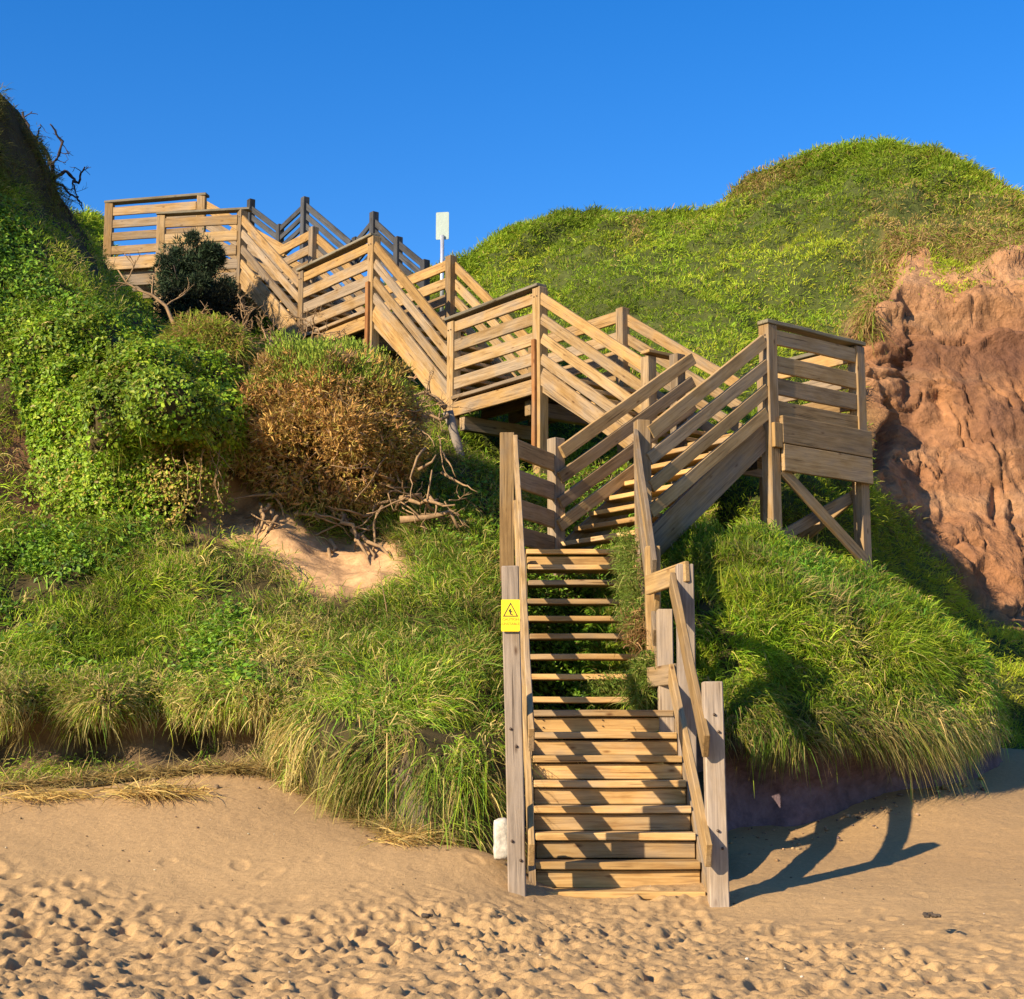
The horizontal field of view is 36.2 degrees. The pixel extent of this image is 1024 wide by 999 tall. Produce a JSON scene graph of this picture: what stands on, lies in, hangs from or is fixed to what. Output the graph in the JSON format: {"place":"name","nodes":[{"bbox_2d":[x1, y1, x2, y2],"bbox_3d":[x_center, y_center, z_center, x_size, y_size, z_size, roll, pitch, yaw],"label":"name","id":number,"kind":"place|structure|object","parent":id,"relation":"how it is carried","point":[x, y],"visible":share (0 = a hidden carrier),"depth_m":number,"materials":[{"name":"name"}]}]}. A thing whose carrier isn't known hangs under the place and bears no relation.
{"place":"outdoors","nodes":[
{"label":"outdoors","id":0,"kind":"place"},
{"bbox_2d":[0,82,725,872],"bbox_3d":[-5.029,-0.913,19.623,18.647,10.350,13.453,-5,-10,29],"label":"bank","id":1,"kind":"structure","parent":0,"point":[346,564],"depth_m":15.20,"materials":[{"name":"green plant"}]},
{"bbox_2d":[22,111,89,227],"bbox_3d":[-6.872,-4.902,23.670,1.104,1.950,0.503,0,-9,0],"label":"dead tree","id":2,"kind":"object","parent":1,"relation":"on","point":[70,175],"visible":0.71,"depth_m":23.67,"materials":[{"name":"brown wood"}]},
{"bbox_2d":[0,299,262,534],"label":"creeper","id":3,"kind":"object","parent":1,"relation":"on","point":[170,487],"visible":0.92,"depth_m":16.48,"materials":[{"name":"green plant"}]},
{"bbox_2d":[106,250,210,329],"bbox_3d":[-4.684,-2.667,20.682,1.523,1.327,0.621,0,-9,0],"label":"bare shrub","id":4,"kind":"object","parent":1,"relation":"on","point":[165,305],"visible":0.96,"depth_m":20.65,"materials":[{"name":"brown plant"}]},
{"bbox_2d":[147,227,239,324],"bbox_3d":[-5.304,-3.608,26.098,1.572,1.929,1.268,0,-9,0],"label":"evergreen shrub","id":5,"kind":"object","parent":1,"relation":"on","point":[203,262],"visible":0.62,"depth_m":25.87,"materials":[{"name":"green plant"}]},
{"bbox_2d":[147,277,265,331],"bbox_3d":[-5.026,-3.033,25.802,2.026,1.361,1.402,0,-9,0],"label":"evergreen shrub","id":6,"kind":"object","parent":1,"relation":"on","point":[232,302],"visible":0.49,"depth_m":25.57,"materials":[{"name":"green plant"}]},
{"bbox_2d":[151,308,264,386],"bbox_3d":[-3.694,-1.590,18.942,1.659,1.584,1.440,0,-9,0],"label":"turf hummock","id":7,"kind":"object","parent":1,"relation":"on","point":[205,327],"visible":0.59,"depth_m":18.73,"materials":[{"name":"green plant"}]},
{"bbox_2d":[0,742,470,847],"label":"dry grass","id":8,"kind":"structure","parent":1,"relation":"on","point":[250,768],"depth_m":12.88,"materials":[{"name":"beige plant"}]},
{"bbox_2d":[216,292,318,351],"bbox_3d":[-3.493,-2.366,22.320,1.648,1.073,0.978,3,-10,-20],"label":"bare shrub","id":9,"kind":"object","parent":1,"relation":"on","point":[305,329],"visible":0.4,"depth_m":22.11,"materials":[{"name":"brown plant"}]},
{"bbox_2d":[257,305,351,356],"bbox_3d":[-2.986,-2.359,22.681,1.427,0.860,0.734,3,-9,-18],"label":"bare shrub","id":10,"kind":"object","parent":1,"relation":"on","point":[314,326],"visible":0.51,"depth_m":22.69,"materials":[{"name":"brown plant"}]},
{"bbox_2d":[0,190,668,709],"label":"ground cover","id":11,"kind":"object","parent":1,"relation":"on","point":[42,534],"visible":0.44,"depth_m":15.68,"materials":[{"name":"green plant"}]},
{"bbox_2d":[220,327,476,565],"bbox_3d":[-1.801,-0.400,17.339,2.863,3.046,2.102,0,-9,0],"label":"coastal shrub","id":12,"kind":"object","parent":1,"relation":"on","point":[304,385],"visible":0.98,"depth_m":16.98,"materials":[{"name":"brown plant"}]},
{"bbox_2d":[379,562,388,624],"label":"dry stalk","id":13,"kind":"object","parent":1,"relation":"on","point":[383,593],"visible":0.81,"depth_m":14.63,"materials":[{"name":"brown plant"}]},
{"bbox_2d":[396,455,480,536],"bbox_3d":[-0.834,0.226,16.759,1.464,1.473,0.586,5,-10,-30],"label":"dead branch","id":14,"kind":"object","parent":1,"relation":"on","point":[423,517],"visible":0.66,"depth_m":16.74,"materials":[{"name":"brown wood"}]},
{"bbox_2d":[413,366,470,461],"bbox_3d":[-0.942,-1.041,19.128,0.837,1.242,0.688,6,-11,-34],"label":"driftwood log","id":15,"kind":"object","parent":1,"relation":"on","point":[448,417],"visible":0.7,"depth_m":19.20,"materials":[{"name":"grey wood"}]},
{"bbox_2d":[5,805,1015,995],"bbox_3d":[0.411,2.394,9.773,8.954,0.800,4.732,0,-9,0],"label":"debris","id":16,"kind":"object","parent":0,"point":[801,976],"visible":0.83,"depth_m":9.66,"materials":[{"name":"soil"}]},
{"bbox_2d":[0,748,1023,998],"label":"beach","id":17,"kind":"structure","parent":0,"point":[316,902],"depth_m":10.27,"materials":[{"name":"beige sand"}]},
{"bbox_2d":[0,770,115,814],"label":"straw heap","id":18,"kind":"object","parent":17,"relation":"on","point":[35,794],"visible":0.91,"depth_m":12.38,"materials":[{"name":"beige plant"}]},
{"bbox_2d":[91,766,228,812],"bbox_3d":[-2.708,2.372,12.374,1.408,0.595,1.131,0,-9,0],"label":"straw heap","id":19,"kind":"object","parent":17,"relation":"on","point":[161,788],"visible":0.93,"depth_m":12.27,"materials":[{"name":"beige plant"}]},
{"bbox_2d":[351,809,468,855],"bbox_3d":[-0.718,2.537,11.660,0.996,0.543,1.037,0,-9,0],"label":"straw heap","id":20,"kind":"object","parent":17,"relation":"on","point":[398,837],"visible":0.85,"depth_m":11.57,"materials":[{"name":"beige plant"}]},
{"bbox_2d":[421,913,432,918],"bbox_3d":[-0.430,2.099,7.909,0.057,0.028,0.105,4,-10,-21],"label":"seaweed scrap","id":21,"kind":"object","parent":17,"relation":"on","point":[425,915],"visible":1,"depth_m":7.89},
{"bbox_2d":[103,192,872,906],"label":"wooden staircase","id":22,"kind":"structure","parent":17,"relation":"on","point":[773,440],"depth_m":17.27,"materials":[{"name":"brown wood"}]},
{"bbox_2d":[501,600,519,630],"bbox_3d":[-0.011,0.821,11.094,0.132,0.226,0.006,0,-9,0],"label":"warning sign","id":23,"kind":"object","parent":22,"relation":"attached to","point":[510,615],"visible":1,"depth_m":11.09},
{"bbox_2d":[493,818,506,860],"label":"white block","id":24,"kind":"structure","parent":17,"relation":"on","point":[500,838],"depth_m":11.15,"materials":[{"name":"stone"}]},
{"bbox_2d":[21,762,985,861],"bbox_3d":[0.153,2.597,13.240,8.990,0.789,2.272,1,-9,-7],"label":"rubble","id":25,"kind":"object","parent":17,"relation":"on","point":[942,787],"visible":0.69,"depth_m":13.53,"materials":[{"name":"soil"}]},
{"bbox_2d":[922,911,941,917],"bbox_3d":[2.538,2.525,9.524,0.099,0.035,0.194,0,-9,0],"label":"seaweed scrap","id":26,"kind":"object","parent":17,"relation":"on","point":[928,914],"visible":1,"depth_m":9.47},
{"bbox_2d":[0,0,1023,286],"label":"sky","id":27,"kind":"structure","parent":0,"point":[488,114],"materials":[{"name":"blue"}]},
{"bbox_2d":[76,142,1023,749],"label":"hill","id":28,"kind":"structure","parent":0,"point":[944,392],"depth_m":26.46,"materials":[{"name":"green plant"}]},
{"bbox_2d":[436,212,448,310],"bbox_3d":[-1.203,-4.057,26.943,0.226,1.845,0.098,-1,-9,8],"label":"sign board","id":29,"kind":"object","parent":28,"relation":"on","point":[442,226],"visible":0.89,"depth_m":27.04,"materials":[{"name":"metal"}]},
{"bbox_2d":[69,133,1023,748],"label":"grass","id":30,"kind":"structure","parent":28,"relation":"on","point":[951,251],"depth_m":31.99,"materials":[{"name":"green plant"}]},
{"bbox_2d":[575,513,1016,830],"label":"bank","id":31,"kind":"structure","parent":0,"point":[776,805],"depth_m":13.61,"materials":[{"name":"green plant"}]},
{"bbox_2d":[573,667,631,708],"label":"grass tuft","id":32,"kind":"object","parent":31,"relation":"on","point":[610,684],"visible":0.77,"depth_m":13.78,"materials":[{"name":"green plant"}]},
{"bbox_2d":[602,525,645,659],"bbox_3d":[1.083,0.838,14.599,0.527,1.449,1.939,0,-9,0],"label":"grass tuft","id":33,"kind":"object","parent":31,"relation":"on","point":[628,582],"visible":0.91,"depth_m":14.60,"materials":[{"name":"green plant"}]},
{"bbox_2d":[612,602,651,669],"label":"grass tuft","id":34,"kind":"object","parent":31,"relation":"on","point":[637,643],"visible":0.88,"depth_m":13.75,"materials":[{"name":"plant"}]},
{"bbox_2d":[609,639,657,717],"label":"grass tuft","id":35,"kind":"object","parent":31,"relation":"on","point":[641,691],"visible":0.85,"depth_m":13.39,"materials":[{"name":"green plant"}]}
]}

